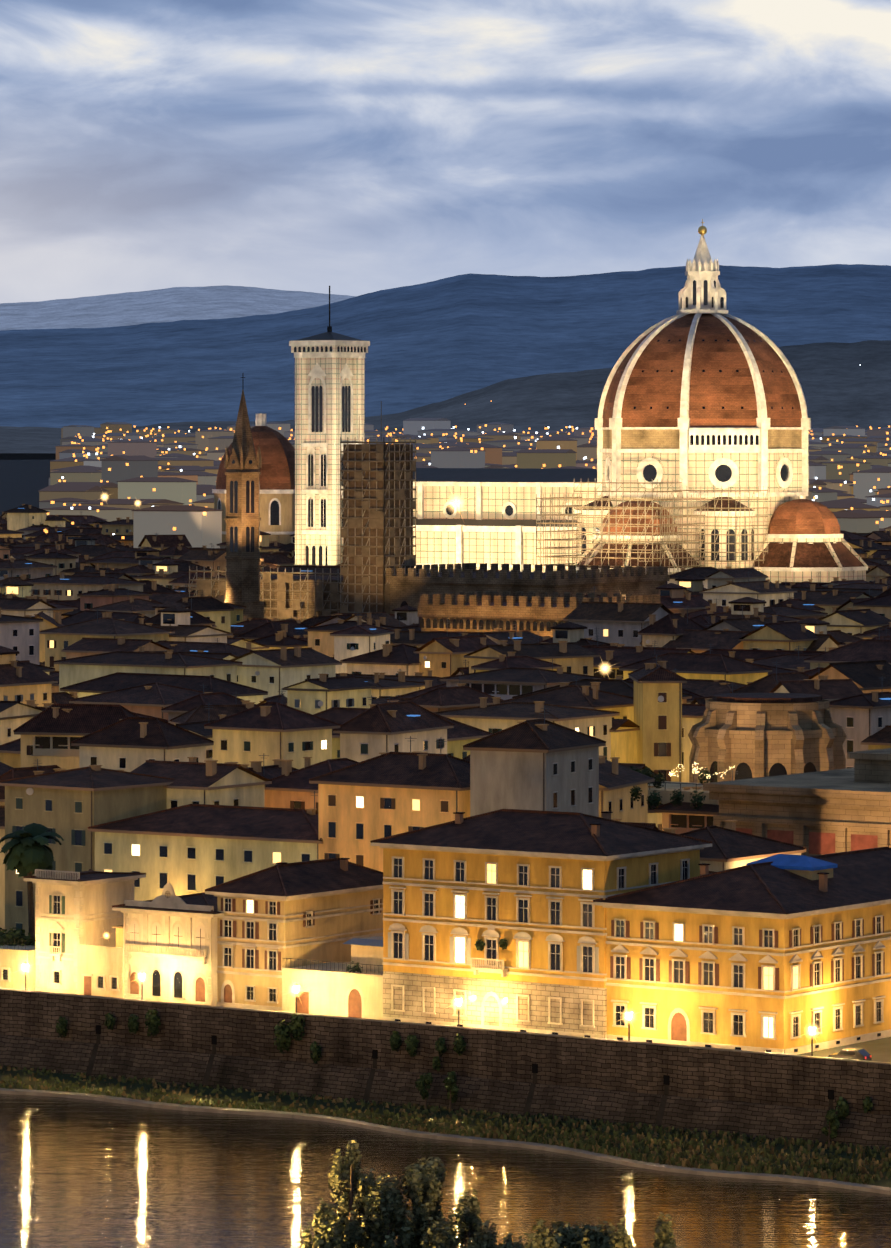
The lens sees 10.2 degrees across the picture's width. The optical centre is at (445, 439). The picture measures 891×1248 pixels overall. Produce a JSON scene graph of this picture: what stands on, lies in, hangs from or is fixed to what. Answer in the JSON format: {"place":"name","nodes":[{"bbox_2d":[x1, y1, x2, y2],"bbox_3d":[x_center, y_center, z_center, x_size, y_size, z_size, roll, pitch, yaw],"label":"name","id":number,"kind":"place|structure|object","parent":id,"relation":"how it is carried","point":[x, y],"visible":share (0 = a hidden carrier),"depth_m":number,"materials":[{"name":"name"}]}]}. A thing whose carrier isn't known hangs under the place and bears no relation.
{"place":"outdoors","nodes":[
{"label":"outdoors","id":0,"kind":"place"},
{"bbox_2d":[0,1094,890,1247],"bbox_3d":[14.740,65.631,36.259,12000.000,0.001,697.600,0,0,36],"label":"river water","id":1,"kind":"structure","parent":0,"point":[79,1173],"depth_m":437.52,"materials":[{"name":"black liquid"}]},
{"bbox_2d":[0,264,890,427],"bbox_3d":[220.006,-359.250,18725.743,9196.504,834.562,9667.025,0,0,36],"label":"hill","id":2,"kind":"structure","parent":0,"point":[440,340],"depth_m":19187.30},
{"bbox_2d":[0,340,890,452],"bbox_3d":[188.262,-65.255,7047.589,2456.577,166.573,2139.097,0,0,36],"label":"hill","id":3,"kind":"structure","parent":0,"point":[840,385],"depth_m":7130.62,"materials":[{"name":"blue"}]},
{"bbox_2d":[0,453,890,1062],"bbox_3d":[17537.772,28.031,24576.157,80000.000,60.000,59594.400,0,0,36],"label":"ground","id":4,"kind":"structure","parent":0,"point":[24,477],"depth_m":4467.17,"materials":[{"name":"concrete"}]},
{"bbox_2d":[0,285,355,330],"bbox_3d":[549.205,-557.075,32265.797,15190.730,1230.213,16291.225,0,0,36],"label":"distant mountain","id":5,"kind":"structure","parent":4,"relation":"on","point":[172,304],"depth_m":36308.79,"materials":[{"name":"blue"}]},
{"bbox_2d":[224,377,263,617],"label":"badia bell tower","id":6,"kind":"structure","parent":4,"relation":"on","point":[242,464],"depth_m":1046.95,"materials":[{"name":"brown stone"}]},
{"bbox_2d":[212,414,294,543],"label":"domed chapel","id":7,"kind":"structure","parent":4,"relation":"on","point":[277,492],"depth_m":1607.27,"materials":[{"name":"paint"}]},
{"bbox_2d":[289,286,369,565],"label":"bell tower","id":8,"kind":"structure","parent":4,"relation":"on","point":[329,387],"depth_m":1344.38,"materials":[{"name":"stone"}]},
{"bbox_2d":[0,786,705,972],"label":"trees","id":9,"kind":"object","parent":4,"relation":"on","point":[29,853],"visible":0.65,"depth_m":539.85,"materials":[{"name":"green plant"}]},
{"bbox_2d":[198,563,669,621],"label":"bargello","id":10,"kind":"structure","parent":4,"relation":"on","point":[410,588],"depth_m":1037.51,"materials":[{"name":"brown stone"}]},
{"bbox_2d":[189,401,461,620],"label":"bargello scaffolding","id":11,"kind":"object","parent":10,"relation":"attached to","point":[376,531],"visible":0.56,"depth_m":1043.57,"materials":[{"name":"brown metal"}]},
{"bbox_2d":[0,1068,890,1194],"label":"river bank grass","id":12,"kind":"structure","parent":4,"relation":"on","point":[882,1185],"depth_m":479.15,"materials":[{"name":"plant"}]},
{"bbox_2d":[0,1009,890,1184],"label":"embankment plants","id":13,"kind":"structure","parent":12,"relation":"on","point":[593,1142],"depth_m":468.24,"materials":[{"name":"green plant"}]},
{"bbox_2d":[0,809,890,1054],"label":"riverfront buildings","id":14,"kind":"structure","parent":4,"relation":"on","point":[603,925],"depth_m":489.30,"materials":[{"name":"paint"}]},
{"bbox_2d":[0,504,890,935],"bbox_3d":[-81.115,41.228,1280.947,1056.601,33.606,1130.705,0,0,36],"label":"houses","id":15,"kind":"structure","parent":4,"relation":"on","point":[514,780],"depth_m":620.42,"materials":[{"name":"paint"}]},
{"bbox_2d":[0,504,890,873],"bbox_3d":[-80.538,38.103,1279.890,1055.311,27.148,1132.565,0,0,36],"label":"rooftops","id":16,"kind":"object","parent":15,"relation":"on","point":[114,722],"depth_m":750.01,"materials":[{"name":"tile"}]},
{"bbox_2d":[0,507,890,932],"bbox_3d":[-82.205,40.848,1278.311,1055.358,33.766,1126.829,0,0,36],"label":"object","id":17,"kind":"object","parent":15,"relation":"attached to","point":[686,821],"visible":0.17,"depth_m":664.33,"materials":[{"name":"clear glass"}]},
{"bbox_2d":[0,988,890,1149],"bbox_3d":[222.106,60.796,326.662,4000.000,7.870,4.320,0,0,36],"label":"embankment wall","id":18,"kind":"structure","parent":4,"relation":"on","point":[771,1096],"depth_m":482.59,"materials":[{"name":"stone"}]},
{"bbox_2d":[22,961,814,1055],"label":"street lamps","id":19,"kind":"object","parent":18,"relation":"on","point":[457,998],"visible":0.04,"depth_m":485.42,"materials":[{"name":"black metal"}]},
{"bbox_2d":[18,495,818,1033],"bbox_3d":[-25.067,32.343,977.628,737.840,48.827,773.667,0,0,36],"label":"lamp glow","id":20,"kind":"object","parent":19,"relation":"attached to","point":[472,997],"visible":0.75,"depth_m":496.47,"materials":[{"name":"yellow"}]},
{"bbox_2d":[38,418,890,547],"bbox_3d":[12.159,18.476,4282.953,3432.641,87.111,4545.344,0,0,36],"label":"city blocks","id":21,"kind":"structure","parent":4,"relation":"on","point":[177,489],"depth_m":3264.95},
{"bbox_2d":[44,364,890,538],"bbox_3d":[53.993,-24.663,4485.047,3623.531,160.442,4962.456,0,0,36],"label":"city lights","id":22,"kind":"object","parent":4,"relation":"on","point":[471,451],"visible":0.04,"depth_m":4195.10},
{"bbox_2d":[418,591,659,636],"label":"crenellated building","id":23,"kind":"structure","parent":4,"relation":"on","point":[542,613],"depth_m":928.46,"materials":[{"name":"brown stone"}]},
{"bbox_2d":[413,219,867,583],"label":"cathedral","id":24,"kind":"structure","parent":4,"relation":"on","point":[703,388],"depth_m":1297.31,"materials":[{"name":"stone"}]},
{"bbox_2d":[536,478,767,574],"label":"scaffolding","id":25,"kind":"object","parent":24,"relation":"attached to","point":[623,508],"visible":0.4,"depth_m":1278.33,"materials":[{"name":"brown metal"}]},
{"bbox_2d":[629,763,730,804],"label":"shrubs","id":26,"kind":"object","parent":4,"relation":"on","point":[665,788],"visible":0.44,"depth_m":577.85,"materials":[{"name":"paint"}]},
{"bbox_2d":[688,693,890,855],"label":"church building","id":27,"kind":"structure","parent":4,"relation":"on","point":[794,781],"depth_m":565.05,"materials":[{"name":"brown stone"}]},
{"bbox_2d":[828,1048,871,1060],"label":"parked car","id":28,"kind":"object","parent":4,"relation":"on","point":[856,1053],"visible":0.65,"depth_m":463.08,"materials":[{"name":"black paint"}]},
{"bbox_2d":[0,0,890,303],"label":"sky","id":29,"kind":"structure","parent":0,"point":[350,147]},
{"bbox_2d":[301,1139,682,1247],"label":"trees","id":30,"kind":"object","parent":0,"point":[379,1206],"visible":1,"depth_m":351.98,"materials":[{"name":"green plant"}]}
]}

